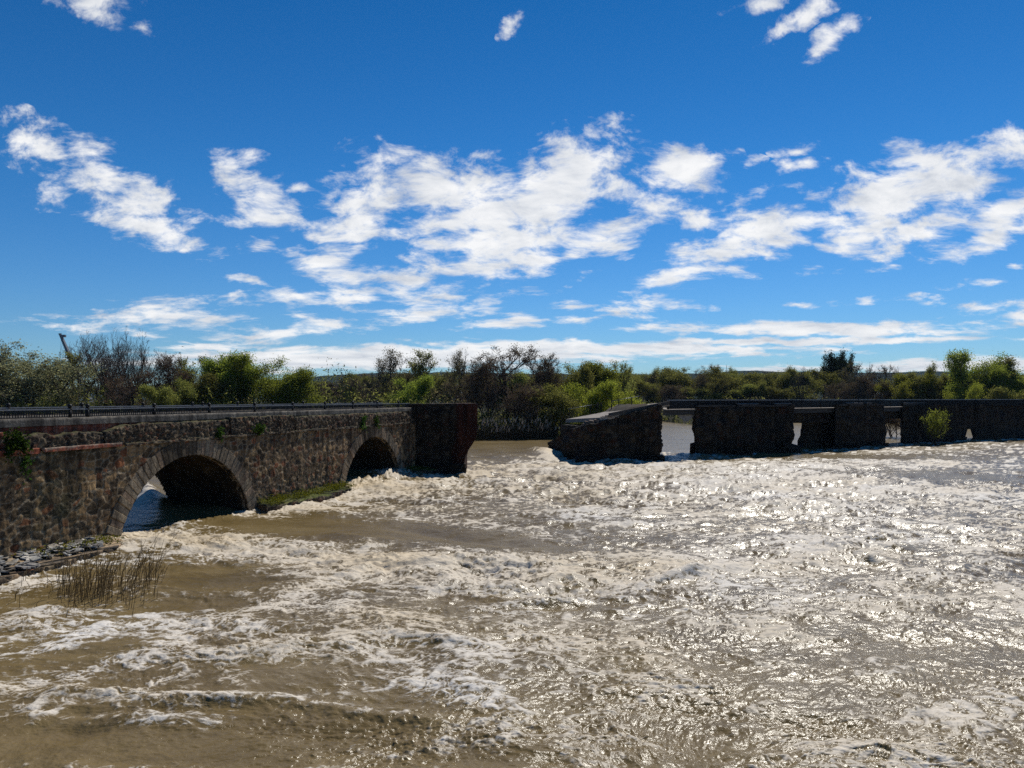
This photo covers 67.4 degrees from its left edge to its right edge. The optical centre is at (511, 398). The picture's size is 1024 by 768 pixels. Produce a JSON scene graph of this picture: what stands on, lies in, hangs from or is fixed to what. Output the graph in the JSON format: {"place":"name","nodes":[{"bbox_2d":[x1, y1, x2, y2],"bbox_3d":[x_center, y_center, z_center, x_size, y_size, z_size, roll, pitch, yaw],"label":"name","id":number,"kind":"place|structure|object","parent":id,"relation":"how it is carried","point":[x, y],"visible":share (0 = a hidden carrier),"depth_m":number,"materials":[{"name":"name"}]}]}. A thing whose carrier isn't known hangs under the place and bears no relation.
{"place":"outdoors","nodes":[
{"label":"outdoors","id":0,"kind":"place"},
{"bbox_2d":[0,400,898,438],"bbox_3d":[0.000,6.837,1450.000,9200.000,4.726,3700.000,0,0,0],"label":"ground","id":1,"kind":"structure","parent":0,"point":[679,421],"depth_m":210.05,"materials":[{"name":"brown soil"}]},
{"bbox_2d":[0,337,106,413],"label":"willow tree","id":2,"kind":"object","parent":1,"relation":"on","point":[37,380],"visible":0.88,"depth_m":124.42,"materials":[{"name":"green plant"}]},
{"bbox_2d":[26,333,92,400],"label":"leaning pylon","id":3,"kind":"object","parent":1,"relation":"on","point":[65,347],"visible":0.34,"depth_m":1148.06,"materials":[{"name":"metal"}]},
{"bbox_2d":[47,350,96,412],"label":"budding tree","id":4,"kind":"object","parent":1,"relation":"on","point":[72,357],"visible":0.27,"depth_m":135.45,"materials":[{"name":"green plant"}]},
{"bbox_2d":[49,340,100,405],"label":"bare tree","id":5,"kind":"object","parent":1,"relation":"on","point":[78,355],"visible":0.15,"depth_m":143.06,"materials":[{"name":"brown plant"}]},
{"bbox_2d":[68,341,116,405],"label":"bare tree","id":6,"kind":"object","parent":1,"relation":"on","point":[85,356],"visible":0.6,"depth_m":132.55,"materials":[{"name":"brown plant"}]},
{"bbox_2d":[80,330,128,407],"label":"bare tree","id":7,"kind":"object","parent":1,"relation":"on","point":[99,377],"visible":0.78,"depth_m":126.08,"materials":[{"name":"brown plant"}]},
{"bbox_2d":[82,334,131,411],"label":"bare tree","id":8,"kind":"object","parent":1,"relation":"on","point":[100,363],"visible":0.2,"depth_m":135.58,"materials":[{"name":"brown plant"}]},
{"bbox_2d":[93,344,140,405],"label":"bare tree","id":9,"kind":"object","parent":1,"relation":"on","point":[107,364],"visible":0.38,"depth_m":132.83,"materials":[{"name":"brown plant"}]},
{"bbox_2d":[70,330,164,407],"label":"bare tree","id":10,"kind":"object","parent":1,"relation":"on","point":[126,355],"visible":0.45,"depth_m":140.79,"materials":[{"name":"brown plant"}]},
{"bbox_2d":[106,326,145,409],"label":"bare tree","id":11,"kind":"object","parent":1,"relation":"on","point":[126,373],"visible":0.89,"depth_m":123.14,"materials":[{"name":"brown plant"}]},
{"bbox_2d":[95,368,159,412],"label":"brown tree","id":12,"kind":"object","parent":1,"relation":"on","point":[122,393],"visible":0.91,"depth_m":117.69,"materials":[{"name":"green plant"}]},
{"bbox_2d":[125,342,149,400],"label":"bare tree","id":13,"kind":"object","parent":1,"relation":"on","point":[141,355],"visible":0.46,"depth_m":131.08,"materials":[{"name":"brown plant"}]},
{"bbox_2d":[129,351,195,403],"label":"brown tree","id":14,"kind":"object","parent":1,"relation":"on","point":[166,367],"visible":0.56,"depth_m":124.49,"materials":[{"name":"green plant"}]},
{"bbox_2d":[136,376,198,410],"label":"olive green tree","id":15,"kind":"object","parent":1,"relation":"on","point":[164,396],"visible":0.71,"depth_m":114.46,"materials":[{"name":"green plant"}]},
{"bbox_2d":[172,356,199,392],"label":"budding tree","id":16,"kind":"object","parent":1,"relation":"on","point":[185,360],"visible":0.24,"depth_m":137.43,"materials":[{"name":"green plant"}]},
{"bbox_2d":[179,371,240,409],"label":"olive green tree","id":17,"kind":"object","parent":1,"relation":"on","point":[206,379],"visible":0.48,"depth_m":120.91,"materials":[{"name":"green plant"}]},
{"bbox_2d":[191,351,263,409],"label":"green tree","id":18,"kind":"object","parent":1,"relation":"on","point":[208,366],"visible":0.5,"depth_m":126.31,"materials":[{"name":"green plant"}]},
{"bbox_2d":[0,403,477,585],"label":"arched bridge","id":19,"kind":"structure","parent":1,"relation":"on","point":[92,476],"depth_m":43.53,"materials":[{"name":"stone"}]},
{"bbox_2d":[0,427,32,462],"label":"ivy","id":20,"kind":"object","parent":19,"relation":"attached to","point":[19,440],"visible":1,"depth_m":31.16,"materials":[{"name":"green plant"}]},
{"bbox_2d":[19,455,34,483],"bbox_3d":[-20.085,2.950,31.733,0.589,1.269,0.609,0,0,-43],"label":"wall weed","id":21,"kind":"object","parent":19,"relation":"attached to","point":[25,462],"depth_m":31.66,"materials":[{"name":"green plant"}]},
{"bbox_2d":[0,401,381,415],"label":"bridge railing","id":22,"kind":"object","parent":19,"relation":"on","point":[8,405],"visible":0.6,"depth_m":47.10,"materials":[{"name":"metal"}]},
{"bbox_2d":[0,401,409,418],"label":"bridge railing","id":23,"kind":"object","parent":19,"relation":"on","point":[208,408],"visible":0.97,"depth_m":41.67,"materials":[{"name":"metal"}]},
{"bbox_2d":[215,425,226,443],"bbox_3d":[-16.677,2.084,43.814,0.472,1.067,0.781,0,0,13],"label":"wall weed","id":24,"kind":"object","parent":19,"relation":"attached to","point":[219,433],"depth_m":43.79,"materials":[{"name":"green plant"}]},
{"bbox_2d":[251,422,267,435],"bbox_3d":[-15.752,1.892,47.445,0.845,0.876,1.289,0,0,33],"label":"wall weed","id":25,"kind":"object","parent":19,"relation":"attached to","point":[259,428],"depth_m":47.40,"materials":[{"name":"green plant"}]},
{"bbox_2d":[220,350,293,406],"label":"green tree","id":26,"kind":"object","parent":1,"relation":"on","point":[240,362],"visible":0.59,"depth_m":126.21,"materials":[{"name":"green plant"}]},
{"bbox_2d":[258,364,328,407],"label":"green tree","id":27,"kind":"object","parent":1,"relation":"on","point":[288,389],"visible":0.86,"depth_m":124.86,"materials":[{"name":"green plant"}]},
{"bbox_2d":[321,381,347,402],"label":"brown tree","id":28,"kind":"object","parent":1,"relation":"on","point":[336,392],"visible":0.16,"depth_m":228.87,"materials":[{"name":"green plant"}]},
{"bbox_2d":[333,378,372,402],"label":"brown tree","id":29,"kind":"object","parent":1,"relation":"on","point":[352,384],"visible":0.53,"depth_m":183.29,"materials":[{"name":"green plant"}]},
{"bbox_2d":[343,371,385,402],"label":"olive green tree","id":30,"kind":"object","parent":1,"relation":"on","point":[353,376],"visible":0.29,"depth_m":196.56,"materials":[{"name":"green plant"}]},
{"bbox_2d":[357,375,382,402],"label":"bare tree","id":31,"kind":"object","parent":1,"relation":"on","point":[372,397],"visible":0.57,"depth_m":179.39,"materials":[{"name":"brown plant"}]},
{"bbox_2d":[369,365,385,402],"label":"bare tree","id":32,"kind":"object","parent":1,"relation":"on","point":[372,380],"visible":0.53,"depth_m":165.52,"materials":[{"name":"brown plant"}]},
{"bbox_2d":[375,374,397,403],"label":"olive green tree","id":33,"kind":"object","parent":1,"relation":"on","point":[387,389],"visible":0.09,"depth_m":212.73,"materials":[{"name":"green plant"}]},
{"bbox_2d":[373,346,413,405],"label":"budding tree","id":34,"kind":"object","parent":1,"relation":"on","point":[385,362],"visible":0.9,"depth_m":150.46,"materials":[{"name":"green plant"}]},
{"bbox_2d":[384,373,434,406],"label":"green tree","id":35,"kind":"object","parent":1,"relation":"on","point":[419,390],"visible":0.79,"depth_m":136.01,"materials":[{"name":"green plant"}]},
{"bbox_2d":[393,349,448,403],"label":"budding tree","id":36,"kind":"object","parent":1,"relation":"on","point":[417,369],"visible":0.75,"depth_m":147.77,"materials":[{"name":"green plant"}]},
{"bbox_2d":[410,371,440,401],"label":"olive green tree","id":37,"kind":"object","parent":1,"relation":"on","point":[430,392],"visible":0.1,"depth_m":220.70,"materials":[{"name":"green plant"}]},
{"bbox_2d":[430,373,450,402],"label":"budding tree","id":38,"kind":"object","parent":1,"relation":"on","point":[441,388],"visible":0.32,"depth_m":187.06,"materials":[{"name":"green plant"}]},
{"bbox_2d":[0,346,895,439],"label":"undergrowth","id":39,"kind":"object","parent":1,"relation":"on","point":[339,399],"visible":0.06,"depth_m":123.88,"materials":[{"name":"green plant"}]},
{"bbox_2d":[443,348,468,402],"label":"budding tree","id":40,"kind":"object","parent":1,"relation":"on","point":[458,362],"visible":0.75,"depth_m":145.67,"materials":[{"name":"green plant"}]},
{"bbox_2d":[432,380,483,402],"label":"brown tree","id":41,"kind":"object","parent":1,"relation":"on","point":[460,400],"visible":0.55,"depth_m":140.78,"materials":[{"name":"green plant"}]},
{"bbox_2d":[455,351,495,402],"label":"bare tree","id":42,"kind":"object","parent":1,"relation":"on","point":[460,373],"visible":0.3,"depth_m":143.66,"materials":[{"name":"brown plant"}]},
{"bbox_2d":[457,357,510,426],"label":"brown tree","id":43,"kind":"object","parent":1,"relation":"on","point":[483,371],"visible":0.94,"depth_m":128.69,"materials":[{"name":"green plant"}]},
{"bbox_2d":[455,343,547,426],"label":"brown tree","id":44,"kind":"object","parent":1,"relation":"on","point":[505,380],"visible":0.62,"depth_m":131.73,"materials":[{"name":"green plant"}]},
{"bbox_2d":[498,371,535,416],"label":"olive green tree","id":45,"kind":"object","parent":1,"relation":"on","point":[521,376],"visible":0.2,"depth_m":184.79,"materials":[{"name":"green plant"}]},
{"bbox_2d":[476,416,561,440],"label":"reed bed","id":46,"kind":"object","parent":1,"relation":"on","point":[500,432],"visible":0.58,"depth_m":118.79,"materials":[{"name":"plant"}]},
{"bbox_2d":[482,384,561,431],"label":"brown tree","id":47,"kind":"object","parent":1,"relation":"on","point":[524,408],"visible":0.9,"depth_m":124.26,"materials":[{"name":"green plant"}]},
{"bbox_2d":[519,351,567,413],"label":"brown tree","id":48,"kind":"object","parent":1,"relation":"on","point":[548,367],"visible":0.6,"depth_m":136.45,"materials":[{"name":"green plant"}]},
{"bbox_2d":[520,382,583,435],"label":"olive green tree","id":49,"kind":"object","parent":1,"relation":"on","point":[557,400],"visible":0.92,"depth_m":124.41,"materials":[{"name":"green plant"}]},
{"bbox_2d":[536,359,595,417],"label":"olive green tree","id":50,"kind":"object","parent":1,"relation":"on","point":[582,377],"visible":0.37,"depth_m":138.66,"materials":[{"name":"green plant"}]},
{"bbox_2d":[559,360,609,399],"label":"green tree","id":51,"kind":"object","parent":1,"relation":"on","point":[566,366],"visible":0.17,"depth_m":146.42,"materials":[{"name":"green plant"}]},
{"bbox_2d":[556,377,648,423],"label":"yellow green tree","id":52,"kind":"object","parent":1,"relation":"on","point":[605,394],"visible":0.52,"depth_m":126.38,"materials":[{"name":"green plant"}]},
{"bbox_2d":[572,359,633,417],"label":"green tree","id":53,"kind":"object","parent":1,"relation":"on","point":[611,374],"visible":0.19,"depth_m":148.00,"materials":[{"name":"green plant"}]},
{"bbox_2d":[610,359,636,402],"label":"budding tree","id":54,"kind":"object","parent":1,"relation":"on","point":[624,380],"visible":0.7,"depth_m":171.49,"materials":[{"name":"green plant"}]},
{"bbox_2d":[632,366,659,402],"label":"olive green tree","id":55,"kind":"object","parent":1,"relation":"on","point":[653,373],"visible":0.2,"depth_m":270.68,"materials":[{"name":"green plant"}]},
{"bbox_2d":[633,380,661,403],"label":"olive green tree","id":56,"kind":"object","parent":1,"relation":"on","point":[640,385],"visible":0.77,"depth_m":239.57,"materials":[{"name":"green plant"}]},
{"bbox_2d":[640,372,666,400],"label":"brown tree","id":57,"kind":"object","parent":1,"relation":"on","point":[657,382],"visible":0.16,"depth_m":267.10,"materials":[{"name":"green plant"}]},
{"bbox_2d":[644,385,678,408],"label":"brown tree","id":58,"kind":"object","parent":1,"relation":"on","point":[660,393],"visible":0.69,"depth_m":236.30,"materials":[{"name":"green plant"}]},
{"bbox_2d":[661,384,687,400],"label":"brown tree","id":59,"kind":"object","parent":1,"relation":"on","point":[670,396],"visible":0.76,"depth_m":237.25,"materials":[{"name":"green plant"}]},
{"bbox_2d":[650,366,700,399],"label":"olive green tree","id":60,"kind":"object","parent":1,"relation":"on","point":[666,376],"visible":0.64,"depth_m":255.84,"materials":[{"name":"green plant"}]},
{"bbox_2d":[676,385,710,399],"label":"olive green tree","id":61,"kind":"object","parent":1,"relation":"on","point":[691,394],"visible":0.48,"depth_m":239.24,"materials":[{"name":"green plant"}]},
{"bbox_2d":[690,374,708,397],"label":"budding tree","id":62,"kind":"object","parent":1,"relation":"on","point":[702,382],"visible":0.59,"depth_m":241.83,"materials":[{"name":"green plant"}]},
{"bbox_2d":[682,385,726,399],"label":"olive green tree","id":63,"kind":"object","parent":1,"relation":"on","point":[715,396],"visible":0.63,"depth_m":236.90,"materials":[{"name":"green plant"}]},
{"bbox_2d":[691,363,722,384],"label":"brown tree","id":64,"kind":"object","parent":1,"relation":"on","point":[709,367],"visible":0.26,"depth_m":256.17,"materials":[{"name":"green plant"}]},
{"bbox_2d":[700,366,740,396],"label":"olive green tree","id":65,"kind":"object","parent":1,"relation":"on","point":[716,372],"visible":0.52,"depth_m":244.64,"materials":[{"name":"green plant"}]},
{"bbox_2d":[700,377,740,399],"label":"budding tree","id":66,"kind":"object","parent":1,"relation":"on","point":[714,386],"visible":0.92,"depth_m":236.13,"materials":[{"name":"green plant"}]},
{"bbox_2d":[722,364,746,392],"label":"olive green tree","id":67,"kind":"object","parent":1,"relation":"on","point":[732,373],"visible":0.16,"depth_m":258.80,"materials":[{"name":"green plant"}]},
{"bbox_2d":[721,383,765,399],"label":"olive green tree","id":68,"kind":"object","parent":1,"relation":"on","point":[748,390],"visible":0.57,"depth_m":236.67,"materials":[{"name":"green plant"}]},
{"bbox_2d":[726,372,776,399],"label":"olive green tree","id":69,"kind":"object","parent":1,"relation":"on","point":[741,381],"visible":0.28,"depth_m":243.94,"materials":[{"name":"green plant"}]},
{"bbox_2d":[746,380,769,399],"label":"olive green tree","id":70,"kind":"object","parent":1,"relation":"on","point":[760,388],"visible":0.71,"depth_m":236.23,"materials":[{"name":"green plant"}]},
{"bbox_2d":[752,385,794,399],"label":"olive green tree","id":71,"kind":"object","parent":1,"relation":"on","point":[775,394],"visible":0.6,"depth_m":236.85,"materials":[{"name":"green plant"}]},
{"bbox_2d":[750,365,798,398],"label":"olive green tree","id":72,"kind":"object","parent":1,"relation":"on","point":[786,377],"visible":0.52,"depth_m":245.12,"materials":[{"name":"green plant"}]},
{"bbox_2d":[547,401,1023,462],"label":"ruined bridge","id":73,"kind":"structure","parent":1,"relation":"on","point":[629,431],"depth_m":95.27,"materials":[{"name":"stone"}]},
{"bbox_2d":[569,396,638,417],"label":"broken railing","id":74,"kind":"object","parent":73,"relation":"on","point":[597,404],"visible":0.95,"depth_m":94.09,"materials":[{"name":"metal"}]},
{"bbox_2d":[667,399,1023,408],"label":"bridge railing","id":75,"kind":"object","parent":73,"relation":"on","point":[692,404],"visible":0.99,"depth_m":104.26,"materials":[{"name":"metal"}]},
{"bbox_2d":[779,387,816,399],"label":"budding tree","id":76,"kind":"object","parent":1,"relation":"on","point":[795,395],"visible":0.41,"depth_m":237.47,"materials":[{"name":"green plant"}]},
{"bbox_2d":[787,368,813,398],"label":"bare tree","id":77,"kind":"object","parent":1,"relation":"on","point":[797,388],"visible":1,"depth_m":224.55,"materials":[{"name":"brown plant"}]},
{"bbox_2d":[775,369,827,398],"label":"olive green tree","id":78,"kind":"object","parent":1,"relation":"on","point":[816,386],"visible":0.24,"depth_m":246.38,"materials":[{"name":"green plant"}]},
{"bbox_2d":[807,367,844,398],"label":"olive green tree","id":79,"kind":"object","parent":1,"relation":"on","point":[828,379],"visible":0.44,"depth_m":253.76,"materials":[{"name":"green plant"}]},
{"bbox_2d":[819,347,850,385],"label":"evergreen tree","id":80,"kind":"object","parent":1,"relation":"on","point":[832,363],"visible":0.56,"depth_m":260.57,"materials":[{"name":"green plant"}]},
{"bbox_2d":[822,382,852,398],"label":"brown tree","id":81,"kind":"object","parent":1,"relation":"on","point":[828,389],"visible":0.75,"depth_m":211.33,"materials":[{"name":"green plant"}]},
{"bbox_2d":[832,350,855,383],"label":"evergreen tree","id":82,"kind":"object","parent":1,"relation":"on","point":[851,357],"visible":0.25,"depth_m":260.25,"materials":[{"name":"green plant"}]},
{"bbox_2d":[832,381,863,398],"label":"brown tree","id":83,"kind":"object","parent":1,"relation":"on","point":[850,389],"visible":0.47,"depth_m":212.11,"materials":[{"name":"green plant"}]},
{"bbox_2d":[838,362,876,391],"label":"brown tree","id":84,"kind":"object","parent":1,"relation":"on","point":[854,370],"visible":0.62,"depth_m":223.76,"materials":[{"name":"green plant"}]},
{"bbox_2d":[837,373,887,398],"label":"brown tree","id":85,"kind":"object","parent":1,"relation":"on","point":[865,381],"visible":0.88,"depth_m":209.76,"materials":[{"name":"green plant"}]},
{"bbox_2d":[869,379,897,398],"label":"brown tree","id":86,"kind":"object","parent":1,"relation":"on","point":[889,393],"visible":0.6,"depth_m":207.54,"materials":[{"name":"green plant"}]},
{"bbox_2d":[869,365,897,397],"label":"brown tree","id":87,"kind":"object","parent":1,"relation":"on","point":[884,372],"visible":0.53,"depth_m":225.16,"materials":[{"name":"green plant"}]},
{"bbox_2d":[874,372,940,398],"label":"yellow green tree","id":88,"kind":"object","parent":1,"relation":"on","point":[904,390],"visible":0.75,"depth_m":202.42,"materials":[{"name":"green plant"}]},
{"bbox_2d":[905,371,950,398],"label":"olive green tree","id":89,"kind":"object","parent":1,"relation":"on","point":[939,393],"visible":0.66,"depth_m":202.30,"materials":[{"name":"green plant"}]},
{"bbox_2d":[922,361,952,398],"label":"olive green tree","id":90,"kind":"object","parent":1,"relation":"on","point":[932,369],"visible":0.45,"depth_m":203.05,"materials":[{"name":"green plant"}]},
{"bbox_2d":[938,367,977,392],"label":"olive green tree","id":91,"kind":"object","parent":1,"relation":"on","point":[944,382],"visible":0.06,"depth_m":203.16,"materials":[{"name":"green plant"}]},
{"bbox_2d":[942,382,984,415],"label":"yellow green tree","id":92,"kind":"object","parent":1,"relation":"on","point":[975,390],"visible":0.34,"depth_m":184.55,"materials":[{"name":"green plant"}]},
{"bbox_2d":[942,348,1017,398],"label":"green tree","id":93,"kind":"object","parent":1,"relation":"on","point":[956,369],"visible":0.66,"depth_m":194.30,"materials":[{"name":"green plant"}]},
{"bbox_2d":[963,354,1020,395],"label":"olive green tree","id":94,"kind":"object","parent":1,"relation":"on","point":[1010,362],"visible":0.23,"depth_m":191.05,"materials":[{"name":"green plant"}]},
{"bbox_2d":[980,359,1023,398],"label":"green tree","id":95,"kind":"object","parent":1,"relation":"on","point":[998,371],"visible":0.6,"depth_m":187.88,"materials":[{"name":"green plant"}]},
{"bbox_2d":[981,385,1023,398],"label":"olive green tree","id":96,"kind":"object","parent":1,"relation":"on","point":[1003,393],"visible":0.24,"depth_m":181.27,"materials":[{"name":"green plant"}]},
{"bbox_2d":[0,421,1023,767],"bbox_3d":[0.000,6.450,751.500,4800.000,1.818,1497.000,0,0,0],"label":"river","id":97,"kind":"structure","parent":0,"point":[516,603],"depth_m":23.47,"materials":[{"name":"liquid"}]},
{"bbox_2d":[15,529,178,615],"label":"flooded reeds","id":98,"kind":"object","parent":97,"relation":"in","point":[102,585],"visible":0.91,"depth_m":27.21,"materials":[{"name":"brown plant"}]},
{"bbox_2d":[885,418,899,436],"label":"brown tree","id":99,"kind":"object","parent":97,"relation":"in","point":[892,422],"visible":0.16,"depth_m":125.90,"materials":[{"name":"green plant"}]},
{"bbox_2d":[921,408,950,444],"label":"flooded bush","id":100,"kind":"object","parent":97,"relation":"in","point":[936,425],"visible":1,"depth_m":114.28,"materials":[{"name":"green plant"}]},
{"bbox_2d":[0,0,1023,387],"label":"sky","id":101,"kind":"structure","parent":0,"point":[743,185],"materials":[{"name":"blue"}]},
{"bbox_2d":[13,370,1021,399],"bbox_3d":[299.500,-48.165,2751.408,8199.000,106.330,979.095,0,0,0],"label":"hills","id":102,"kind":"structure","parent":0,"point":[690,374],"depth_m":2692.66,"materials":[{"name":"green plant"}]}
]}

